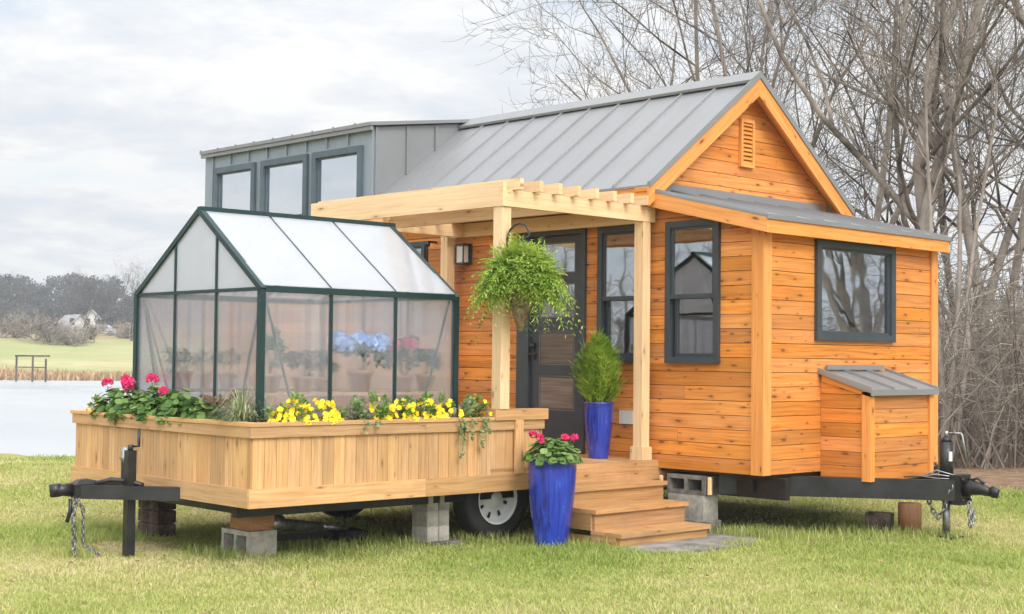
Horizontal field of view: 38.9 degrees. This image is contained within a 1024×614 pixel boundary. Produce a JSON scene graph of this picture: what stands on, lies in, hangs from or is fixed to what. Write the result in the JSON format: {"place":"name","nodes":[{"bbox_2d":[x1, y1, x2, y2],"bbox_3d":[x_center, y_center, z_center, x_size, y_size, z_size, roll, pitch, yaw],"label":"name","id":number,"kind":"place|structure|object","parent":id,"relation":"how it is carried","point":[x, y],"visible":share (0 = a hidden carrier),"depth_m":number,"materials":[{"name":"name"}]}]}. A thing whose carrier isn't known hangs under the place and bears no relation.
{"place":"outdoors","nodes":[
{"label":"outdoors","id":0,"kind":"place"},
{"bbox_2d":[1,461,1018,613],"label":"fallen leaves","id":1,"kind":"object","parent":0,"point":[502,542],"visible":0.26,"depth_m":10.54,"materials":[{"name":"brown plant"}]},
{"bbox_2d":[0,380,1020,456],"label":"pond","id":2,"kind":"structure","parent":0,"point":[35,417],"depth_m":46.07,"materials":[{"name":"liquid"}]},
{"bbox_2d":[15,355,49,381],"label":"dock frame","id":3,"kind":"object","parent":2,"relation":"in","point":[32,367],"visible":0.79,"depth_m":93.86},
{"bbox_2d":[0,309,1023,613],"bbox_3d":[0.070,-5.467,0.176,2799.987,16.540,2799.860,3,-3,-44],"label":"ground","id":4,"kind":"structure","parent":0,"point":[102,353],"depth_m":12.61,"materials":[{"name":"green plant"}]},
{"bbox_2d":[0,318,17,336],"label":"leafless bush","id":5,"kind":"object","parent":4,"relation":"on","point":[4,332],"visible":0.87,"depth_m":176.72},
{"bbox_2d":[9,270,41,312],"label":"bare tree","id":6,"kind":"object","parent":4,"relation":"on","point":[21,304],"visible":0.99,"depth_m":250.54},
{"bbox_2d":[0,307,55,338],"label":"leafless bush","id":7,"kind":"object","parent":4,"relation":"on","point":[13,335],"visible":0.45,"depth_m":177.58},
{"bbox_2d":[5,306,65,340],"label":"leafless bush","id":8,"kind":"object","parent":4,"relation":"on","point":[21,330],"visible":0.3,"depth_m":171.37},
{"bbox_2d":[11,310,71,343],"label":"leafless bush","id":9,"kind":"object","parent":4,"relation":"on","point":[46,323],"visible":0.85,"depth_m":166.01,"materials":[{"name":"plant"}]},
{"bbox_2d":[40,317,90,346],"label":"leafless bush","id":10,"kind":"object","parent":4,"relation":"on","point":[69,333],"visible":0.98,"depth_m":163.88,"materials":[{"name":"plant"}]},
{"bbox_2d":[51,270,79,314],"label":"bare tree","id":11,"kind":"object","parent":4,"relation":"on","point":[71,293],"visible":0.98,"depth_m":250.37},
{"bbox_2d":[58,314,92,330],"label":"farmhouse","id":12,"kind":"object","parent":4,"relation":"on","point":[74,320],"visible":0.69,"depth_m":210.30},
{"bbox_2d":[69,316,98,343],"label":"leafless bush","id":13,"kind":"object","parent":4,"relation":"on","point":[91,331],"visible":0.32,"depth_m":170.25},
{"bbox_2d":[53,268,122,328],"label":"bare tree","id":14,"kind":"object","parent":4,"relation":"on","point":[90,296],"visible":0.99,"depth_m":171.89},
{"bbox_2d":[83,310,101,324],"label":"farmhouse","id":15,"kind":"object","parent":4,"relation":"on","point":[92,316],"visible":0.19,"depth_m":230.15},
{"bbox_2d":[0,272,201,331],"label":"distant wood","id":16,"kind":"object","parent":4,"relation":"on","point":[162,309],"visible":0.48,"depth_m":269.87,"materials":[{"name":"plant"}]},
{"bbox_2d":[94,311,121,333],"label":"evergreen shrub","id":17,"kind":"object","parent":4,"relation":"on","point":[106,317],"visible":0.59,"depth_m":199.84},
{"bbox_2d":[90,312,161,338],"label":"leafless bush","id":18,"kind":"object","parent":4,"relation":"on","point":[117,330],"visible":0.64,"depth_m":184.46,"materials":[{"name":"plant"}]},
{"bbox_2d":[106,256,151,331],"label":"bare tree","id":19,"kind":"object","parent":4,"relation":"on","point":[128,278],"visible":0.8,"depth_m":254.78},
{"bbox_2d":[116,258,153,340],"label":"bare tree","id":20,"kind":"object","parent":4,"relation":"on","point":[133,292],"visible":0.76,"depth_m":177.02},
{"bbox_2d":[138,521,148,534],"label":"brick","id":21,"kind":"object","parent":4,"relation":"on","point":[142,525],"visible":0.38,"depth_m":12.01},
{"bbox_2d":[138,508,150,521],"bbox_3d":[-2.996,1.726,12.078,0.170,0.100,0.165,2,-3,-42],"label":"brick","id":22,"kind":"object","parent":21,"relation":"on","point":[142,514],"visible":0.45,"depth_m":12.01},
{"bbox_2d":[138,500,147,508],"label":"brick","id":23,"kind":"object","parent":22,"relation":"on","point":[142,503],"visible":0.19,"depth_m":12.02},
{"bbox_2d":[123,314,200,341],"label":"leafless bush","id":24,"kind":"object","parent":4,"relation":"on","point":[190,331],"visible":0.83,"depth_m":179.89,"materials":[{"name":"plant"}]},
{"bbox_2d":[148,523,175,536],"bbox_3d":[-2.882,1.831,11.948,0.170,0.100,0.165,2,-3,-42],"label":"brick","id":25,"kind":"object","parent":4,"relation":"on","point":[167,529],"visible":0.79,"depth_m":11.89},
{"bbox_2d":[148,510,175,523],"bbox_3d":[-2.881,1.723,11.952,0.170,0.100,0.165,3,-3,-43],"label":"brick","id":26,"kind":"object","parent":25,"relation":"on","point":[161,516],"visible":0.86,"depth_m":11.89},
{"bbox_2d":[148,500,175,510],"bbox_3d":[-2.880,1.615,11.956,0.170,0.100,0.165,3,-3,-43],"label":"brick","id":27,"kind":"object","parent":26,"relation":"on","point":[156,505],"visible":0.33,"depth_m":11.89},
{"bbox_2d":[221,527,276,558],"bbox_3d":[-1.957,1.749,10.798,0.240,0.200,0.380,2,-3,-42],"label":"concrete block","id":28,"kind":"object","parent":4,"relation":"on","point":[255,542],"depth_m":10.70,"materials":[{"name":"concrete"}]},
{"bbox_2d":[230,513,273,530],"bbox_3d":[-1.933,1.535,10.812,0.200,0.225,0.300,2,-3,-42],"label":"timber block","id":29,"kind":"object","parent":28,"relation":"on","point":[257,523],"depth_m":10.71,"materials":[{"name":"wood"}]},
{"bbox_2d":[274,515,367,541],"bbox_3d":[-1.582,1.720,11.376,0.279,0.268,1.017,-1,-3,43],"label":"stabiliser jack","id":30,"kind":"object","parent":4,"relation":"on","point":[282,523],"visible":0.78,"depth_m":11.37,"materials":[{"name":"metal"}]},
{"bbox_2d":[49,404,672,556],"bbox_3d":[-1.336,1.368,12.278,5.367,1.080,2.783,2,-3,-42],"label":"garden trailer","id":31,"kind":"object","parent":4,"relation":"on","point":[340,469],"visible":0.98,"depth_m":10.82,"materials":[{"name":"wood"}]},
{"bbox_2d":[86,394,107,410],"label":"pansy plant","id":32,"kind":"object","parent":31,"relation":"on","point":[91,404],"visible":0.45,"depth_m":11.94,"materials":[{"name":"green plant"}]},
{"bbox_2d":[89,378,129,417],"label":"geranium plant","id":33,"kind":"object","parent":31,"relation":"on","point":[101,406],"visible":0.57,"depth_m":11.76,"materials":[{"name":"green plant"}]},
{"bbox_2d":[103,374,151,425],"bbox_3d":[-3.038,0.750,11.538,0.374,0.431,0.438,3,-3,-44],"label":"geranium plant","id":34,"kind":"object","parent":31,"relation":"on","point":[125,403],"visible":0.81,"depth_m":11.46,"materials":[{"name":"green plant"}]},
{"bbox_2d":[129,373,175,421],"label":"geranium plant","id":35,"kind":"object","parent":31,"relation":"in","point":[143,409],"visible":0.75,"depth_m":11.20,"materials":[{"name":"green plant"}]},
{"bbox_2d":[154,386,190,424],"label":"geranium plant","id":36,"kind":"object","parent":31,"relation":"on","point":[169,408],"visible":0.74,"depth_m":10.95,"materials":[{"name":"green plant"}]},
{"bbox_2d":[177,395,222,424],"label":"geranium plant","id":37,"kind":"object","parent":31,"relation":"in","point":[192,403],"visible":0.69,"depth_m":10.69,"materials":[{"name":"green plant"}]},
{"bbox_2d":[196,389,237,411],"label":"bronze plant","id":38,"kind":"object","parent":31,"relation":"on","point":[213,400],"visible":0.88,"depth_m":10.58,"materials":[{"name":"brown plant"}]},
{"bbox_2d":[190,387,278,416],"bbox_3d":[-1.929,0.695,10.483,0.772,0.244,0.847,3,-3,-44],"label":"striped grass plant","id":39,"kind":"object","parent":31,"relation":"on","point":[239,400],"visible":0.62,"depth_m":10.44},
{"bbox_2d":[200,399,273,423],"bbox_3d":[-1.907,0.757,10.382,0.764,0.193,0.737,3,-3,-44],"label":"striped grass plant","id":40,"kind":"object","parent":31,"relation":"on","point":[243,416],"visible":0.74,"depth_m":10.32,"materials":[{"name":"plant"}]},
{"bbox_2d":[158,387,339,419],"bbox_3d":[-2.211,0.984,12.216,1.640,0.605,0.310,2,-3,-42],"label":"plant bench","id":41,"kind":"object","parent":31,"relation":"on","point":[334,398],"visible":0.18,"depth_m":12.05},
{"bbox_2d":[161,346,205,387],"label":"potted plant","id":42,"kind":"object","parent":41,"relation":"on","point":[183,378],"visible":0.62,"depth_m":11.78,"materials":[{"name":"green plant"}]},
{"bbox_2d":[210,348,241,387],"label":"potted plant","id":43,"kind":"object","parent":41,"relation":"on","point":[229,357],"visible":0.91,"depth_m":12.06,"materials":[{"name":"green plant"}]},
{"bbox_2d":[260,390,318,425],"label":"pansy plant","id":44,"kind":"object","parent":31,"relation":"on","point":[282,408],"visible":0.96,"depth_m":10.36,"materials":[{"name":"yellow plant"}]},
{"bbox_2d":[275,410,310,421],"bbox_3d":[-1.593,0.808,10.575,0.220,0.110,0.140,2,-3,-42],"label":"seed tray","id":45,"kind":"object","parent":31,"relation":"on","point":[282,418],"visible":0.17,"depth_m":10.51,"materials":[{"name":"brown"}]},
{"bbox_2d":[296,397,348,424],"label":"pansy plant","id":46,"kind":"object","parent":45,"relation":"in","point":[334,414],"visible":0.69,"depth_m":10.53,"materials":[{"name":"yellow plant"}]},
{"bbox_2d":[132,206,459,421],"bbox_3d":[-1.747,0.267,11.737,1.882,2.014,1.912,2,-3,-42],"label":"greenhouse","id":47,"kind":"object","parent":31,"relation":"on","point":[214,253],"visible":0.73,"depth_m":11.31,"materials":[{"name":"glass"}]},
{"bbox_2d":[231,390,439,421],"bbox_3d":[-1.350,0.959,11.268,1.640,0.605,0.470,2,-3,-42],"label":"plant bench","id":48,"kind":"object","parent":31,"relation":"on","point":[269,400],"visible":0.38,"depth_m":11.05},
{"bbox_2d":[255,322,288,392],"bbox_3d":[-1.774,0.371,10.693,0.272,0.517,0.272,3,-3,-44],"label":"potted plant","id":49,"kind":"object","parent":48,"relation":"on","point":[272,383],"visible":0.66,"depth_m":10.65,"materials":[{"name":"green plant"}]},
{"bbox_2d":[282,349,321,391],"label":"potted plant","id":50,"kind":"object","parent":48,"relation":"on","point":[307,359],"visible":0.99,"depth_m":10.84,"materials":[{"name":"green plant"}]},
{"bbox_2d":[313,348,341,391],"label":"potted plant","id":51,"kind":"object","parent":48,"relation":"on","point":[320,383],"visible":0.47,"depth_m":11.17,"materials":[{"name":"green plant"}]},
{"bbox_2d":[332,330,392,391],"bbox_3d":[-1.147,0.417,11.256,0.590,0.479,0.401,3,-3,-44],"label":"potted plant","id":52,"kind":"object","parent":48,"relation":"on","point":[362,343],"visible":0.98,"depth_m":11.16,"materials":[{"name":"blue plant"}]},
{"bbox_2d":[384,334,426,391],"bbox_3d":[-0.862,0.440,11.508,0.360,0.457,0.332,3,-3,-44],"label":"potted plant","id":53,"kind":"object","parent":48,"relation":"on","point":[404,381],"visible":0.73,"depth_m":11.46,"materials":[{"name":"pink plant"}]},
{"bbox_2d":[415,347,443,390],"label":"potted plant","id":54,"kind":"object","parent":48,"relation":"on","point":[427,355],"visible":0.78,"depth_m":11.66,"materials":[{"name":"green plant"}]},
{"bbox_2d":[341,395,380,433],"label":"ivy plant","id":55,"kind":"object","parent":31,"relation":"on","point":[357,405],"visible":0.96,"depth_m":10.77,"materials":[{"name":"green plant"}]},
{"bbox_2d":[358,391,398,420],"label":"pansy plant","id":56,"kind":"object","parent":31,"relation":"on","point":[380,409],"visible":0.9,"depth_m":10.87,"materials":[{"name":"green plant"}]},
{"bbox_2d":[375,393,421,422],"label":"pansy plant","id":57,"kind":"object","parent":31,"relation":"on","point":[403,402],"visible":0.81,"depth_m":11.02,"materials":[{"name":"yellow plant"}]},
{"bbox_2d":[398,392,447,419],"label":"pansy plant","id":58,"kind":"object","parent":31,"relation":"on","point":[424,400],"visible":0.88,"depth_m":11.17,"materials":[{"name":"yellow plant"}]},
{"bbox_2d":[432,390,463,417],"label":"pansy plant","id":59,"kind":"object","parent":31,"relation":"on","point":[448,404],"visible":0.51,"depth_m":11.31,"materials":[{"name":"green plant"}]},
{"bbox_2d":[442,396,490,458],"bbox_3d":[-0.393,0.945,11.448,0.377,0.481,0.386,3,-3,-44],"label":"ivy plant","id":60,"kind":"object","parent":31,"relation":"on","point":[467,402],"visible":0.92,"depth_m":11.39,"materials":[{"name":"green plant"}]},
{"bbox_2d":[460,393,491,416],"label":"pansy plant","id":61,"kind":"object","parent":31,"relation":"on","point":[483,405],"visible":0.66,"depth_m":11.53,"materials":[{"name":"green plant"}]},
{"bbox_2d":[308,178,654,460],"bbox_3d":[-0.367,0.181,13.172,1.865,2.320,2.920,3,-3,-44],"label":"pergola","id":62,"kind":"object","parent":31,"relation":"on","point":[442,212],"visible":0.88,"depth_m":12.73,"materials":[{"name":"brown wood"}]},
{"bbox_2d":[506,222,529,247],"bbox_3d":[0.046,-0.430,11.582,0.210,0.493,0.038,0,-2,14],"label":"plant hook","id":63,"kind":"object","parent":62,"relation":"attached to","point":[513,226],"visible":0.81,"depth_m":11.58,"materials":[{"name":"black metal"}]},
{"bbox_2d":[463,232,584,345],"bbox_3d":[0.074,-0.149,11.517,0.943,0.931,0.969,3,-3,-44],"label":"hanging fern","id":64,"kind":"object","parent":63,"relation":"hanging from","point":[521,276],"visible":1,"depth_m":11.38,"materials":[{"name":"green plant"}]},
{"bbox_2d":[567,327,625,458],"bbox_3d":[0.786,0.747,12.941,0.509,1.197,0.536,3,-3,-44],"label":"potted cypress","id":65,"kind":"object","parent":31,"relation":"on","point":[600,367],"visible":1,"depth_m":12.83,"materials":[{"name":"plant"}]},
{"bbox_2d":[410,539,460,546],"bbox_3d":[-0.614,1.869,11.515,0.300,0.040,0.300,-1,-3,45],"label":"paver","id":66,"kind":"object","parent":4,"relation":"on","point":[452,541],"visible":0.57,"depth_m":11.43,"materials":[{"name":"concrete"}]},
{"bbox_2d":[412,525,437,541],"bbox_3d":[-0.690,1.786,11.489,0.110,0.120,0.200,3,-3,-43],"label":"concrete brick","id":67,"kind":"object","parent":66,"relation":"on","point":[426,533],"visible":0.86,"depth_m":11.43,"materials":[{"name":"concrete"}]},
{"bbox_2d":[412,509,437,526],"bbox_3d":[-0.689,1.665,11.493,0.110,0.120,0.200,2,-3,-41],"label":"concrete brick","id":68,"kind":"object","parent":67,"relation":"on","point":[424,518],"visible":0.86,"depth_m":11.43,"materials":[{"name":"concrete"}]},
{"bbox_2d":[412,496,437,510],"bbox_3d":[-0.687,1.544,11.497,0.110,0.120,0.200,3,-3,-43],"label":"concrete brick","id":69,"kind":"object","parent":68,"relation":"on","point":[430,506],"visible":0.38,"depth_m":11.42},
{"bbox_2d":[438,525,448,540],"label":"concrete brick","id":70,"kind":"object","parent":66,"relation":"on","point":[443,531],"visible":0.45,"depth_m":11.49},
{"bbox_2d":[437,509,448,525],"bbox_3d":[-0.604,1.669,11.569,0.110,0.120,0.200,2,-3,-41],"label":"concrete brick","id":71,"kind":"object","parent":70,"relation":"on","point":[443,517],"visible":0.45,"depth_m":11.49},
{"bbox_2d":[438,495,448,509],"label":"concrete brick","id":72,"kind":"object","parent":71,"relation":"on","point":[442,505],"visible":0.19,"depth_m":11.49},
{"bbox_2d":[0,362,995,380],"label":"bank reeds","id":73,"kind":"object","parent":4,"relation":"on","point":[57,374],"visible":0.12,"depth_m":100.72,"materials":[{"name":"plant"}]},
{"bbox_2d":[521,430,582,546],"bbox_3d":[0.312,1.436,11.463,0.496,0.921,0.494,3,-3,-44],"label":"potted geranium","id":74,"kind":"object","parent":4,"relation":"on","point":[551,483],"visible":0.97,"depth_m":11.32,"materials":[{"name":"ceramic"}]},
{"bbox_2d":[199,71,999,539],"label":"tiny house","id":75,"kind":"structure","parent":4,"relation":"on","point":[793,327],"depth_m":13.56,"materials":[{"name":"brown wood"}]},
{"bbox_2d":[213,162,256,210],"bbox_3d":[-3.373,-1.344,17.740,0.090,0.770,0.890,3,-3,-44],"label":"dormer window","id":76,"kind":"structure","parent":75,"relation":"in","point":[234,186],"depth_m":17.73,"materials":[{"name":"glass"}]},
{"bbox_2d":[259,154,308,215],"bbox_3d":[-2.651,-1.363,16.991,0.090,0.770,0.930,3,-3,-44],"label":"dormer window","id":77,"kind":"structure","parent":75,"relation":"in","point":[284,181],"depth_m":16.98,"materials":[{"name":"glass"}]},
{"bbox_2d":[311,145,363,203],"bbox_3d":[-1.943,-1.382,16.257,0.090,0.770,0.910,3,-3,-44],"label":"dormer window","id":78,"kind":"structure","parent":75,"relation":"in","point":[336,174],"depth_m":16.27,"materials":[{"name":"glass"}]},
{"bbox_2d":[384,241,426,334],"bbox_3d":[-1.078,-0.193,15.400,0.175,0.970,0.640,3,-3,-44],"label":"window","id":79,"kind":"structure","parent":75,"relation":"in","point":[388,319],"depth_m":15.33,"materials":[{"name":"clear glass"}]},
{"bbox_2d":[424,241,436,261],"bbox_3d":[-0.839,-0.542,14.973,0.155,0.282,0.060,3,-3,-44],"label":"hanging bracket","id":80,"kind":"object","parent":75,"relation":"attached to","point":[426,244],"visible":0.89,"depth_m":14.93,"materials":[{"name":"black metal"}]},
{"bbox_2d":[528,234,580,447],"bbox_3d":[0.406,0.326,13.740,0.115,2.005,0.680,3,-3,-44],"label":"front door","id":81,"kind":"structure","parent":75,"relation":"in","point":[552,355],"depth_m":13.72,"materials":[{"name":"grey paint"}]},
{"bbox_2d":[596,225,634,362],"bbox_3d":[1.047,-0.115,13.189,0.175,1.240,0.590,3,-3,-44],"label":"window","id":82,"kind":"structure","parent":75,"relation":"in","point":[606,298],"depth_m":13.32,"materials":[{"name":"black glass"}]},
{"bbox_2d":[664,219,729,363],"bbox_3d":[1.609,-0.130,12.605,0.175,1.240,0.590,3,-3,-44],"label":"window","id":83,"kind":"structure","parent":75,"relation":"in","point":[673,353],"depth_m":12.70,"materials":[{"name":"black glass"}]},
{"bbox_2d":[707,477,711,494],"bbox_3d":[1.690,1.529,12.397,0.035,0.150,0.030,-1,-3,40],"label":"timber shim","id":84,"kind":"object","parent":75,"relation":"attached to","point":[709,485],"visible":1,"depth_m":12.38,"materials":[{"name":"brown wood"}]},
{"bbox_2d":[813,239,895,342],"bbox_3d":[3.032,-0.130,13.029,1.260,0.880,0.175,3,-3,-44],"label":"window","id":85,"kind":"structure","parent":75,"relation":"in","point":[885,255],"depth_m":13.19,"materials":[{"name":"black glass"}]},
{"bbox_2d":[468,0,877,112],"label":"bare tree","id":86,"kind":"object","parent":4,"relation":"on","point":[764,38],"visible":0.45,"depth_m":31.09,"materials":[{"name":"brown plant"}]},
{"bbox_2d":[618,533,757,554],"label":"stone slab","id":87,"kind":"structure","parent":4,"relation":"on","point":[683,544],"depth_m":11.55,"materials":[{"name":"stone"}]},
{"bbox_2d":[568,479,710,546],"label":"wooden steps","id":88,"kind":"structure","parent":87,"relation":"on","point":[633,512],"depth_m":11.88,"materials":[{"name":"wood"}]},
{"bbox_2d":[685,519,720,532],"bbox_3d":[1.583,1.908,12.591,0.220,0.145,0.420,3,-3,-44],"label":"concrete block","id":89,"kind":"object","parent":4,"relation":"on","point":[713,525],"depth_m":12.45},
{"bbox_2d":[668,492,717,520],"bbox_3d":[1.572,1.728,12.611,0.200,0.215,0.400,3,-3,-44],"label":"concrete block","id":90,"kind":"object","parent":89,"relation":"on","point":[701,508],"depth_m":12.48,"materials":[{"name":"concrete"}]},
{"bbox_2d":[667,472,718,495],"bbox_3d":[1.574,1.537,12.618,0.200,0.165,0.420,3,-3,-44],"label":"concrete block","id":91,"kind":"object","parent":90,"relation":"on","point":[688,483],"depth_m":12.56,"materials":[{"name":"concrete"}]},
{"bbox_2d":[443,0,995,225],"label":"bare tree","id":92,"kind":"object","parent":4,"relation":"on","point":[696,77],"visible":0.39,"depth_m":29.77,"materials":[{"name":"brown plant"}]},
{"bbox_2d":[637,0,1023,187],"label":"bare tree","id":93,"kind":"object","parent":4,"relation":"on","point":[776,72],"visible":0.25,"depth_m":31.68,"materials":[{"name":"brown plant"}]},
{"bbox_2d":[655,0,1023,392],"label":"bare tree","id":94,"kind":"object","parent":4,"relation":"on","point":[941,188],"visible":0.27,"depth_m":32.00,"materials":[{"name":"brown plant"}]},
{"bbox_2d":[694,0,1014,230],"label":"bare tree","id":95,"kind":"object","parent":4,"relation":"on","point":[936,168],"visible":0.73,"depth_m":24.98,"materials":[{"name":"brown plant"}]},
{"bbox_2d":[690,0,1023,437],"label":"bare tree","id":96,"kind":"object","parent":4,"relation":"on","point":[919,165],"visible":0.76,"depth_m":25.35,"materials":[{"name":"brown plant"}]},
{"bbox_2d":[865,511,893,531],"bbox_3d":[3.250,1.897,12.836,0.220,0.160,0.160,-1,-2,29],"label":"timber block","id":97,"kind":"object","parent":4,"relation":"on","point":[875,518],"depth_m":12.77,"materials":[{"name":"brown wood"}]},
{"bbox_2d":[742,0,1023,451],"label":"bare tree","id":98,"kind":"object","parent":4,"relation":"on","point":[1011,224],"visible":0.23,"depth_m":27.48,"materials":[{"name":"brown plant"}]},
{"bbox_2d":[751,0,1023,453],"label":"bare tree","id":99,"kind":"object","parent":4,"relation":"on","point":[968,238],"visible":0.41,"depth_m":28.47,"materials":[{"name":"brown plant"}]},
{"bbox_2d":[757,0,1023,237],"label":"bare tree","id":100,"kind":"object","parent":4,"relation":"on","point":[910,184],"visible":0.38,"depth_m":27.62,"materials":[{"name":"brown plant"}]},
{"bbox_2d":[766,0,1023,467],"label":"bare tree","id":101,"kind":"object","parent":4,"relation":"on","point":[981,189],"visible":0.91,"depth_m":23.23,"materials":[{"name":"brown plant"}]},
{"bbox_2d":[898,502,921,532],"bbox_3d":[3.474,1.853,12.678,0.200,0.280,0.197,3,-3,-44],"label":"log chock","id":102,"kind":"object","parent":4,"relation":"on","point":[909,514],"visible":0.66,"depth_m":12.60,"materials":[{"name":"wood"}]},
{"bbox_2d":[804,2,1023,233],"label":"bare tree","id":103,"kind":"object","parent":4,"relation":"on","point":[991,177],"visible":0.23,"depth_m":29.20,"materials":[{"name":"brown plant"}]},
{"bbox_2d":[821,0,1023,253],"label":"bare tree","id":104,"kind":"object","parent":4,"relation":"on","point":[1021,19],"visible":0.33,"depth_m":28.70,"materials":[{"name":"brown plant"}]},
{"bbox_2d":[844,0,1023,245],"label":"bare tree","id":105,"kind":"object","parent":4,"relation":"on","point":[992,198],"visible":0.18,"depth_m":31.00,"materials":[{"name":"brown plant"}]},
{"bbox_2d":[853,192,1023,468],"bbox_3d":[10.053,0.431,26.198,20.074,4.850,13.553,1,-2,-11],"label":"undergrowth","id":106,"kind":"object","parent":4,"relation":"on","point":[1014,446],"visible":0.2,"depth_m":22.59,"materials":[{"name":"plant"}]},
{"bbox_2d":[939,252,1020,402],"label":"wood","id":107,"kind":"object","parent":4,"relation":"on","point":[972,304],"visible":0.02,"depth_m":53.95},
{"bbox_2d":[953,1,1023,123],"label":"bare tree","id":108,"kind":"object","parent":4,"relation":"on","point":[1004,98],"visible":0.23,"depth_m":31.90,"materials":[{"name":"brown plant"}]},
{"bbox_2d":[0,0,1023,322],"label":"sky","id":109,"kind":"structure","parent":0,"point":[109,109],"materials":[{"name":"white"}]},
{"bbox_2d":[34,516,993,563],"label":"tall grass","id":110,"kind":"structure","parent":0,"point":[743,531],"depth_m":11.73,"materials":[{"name":"plant"}]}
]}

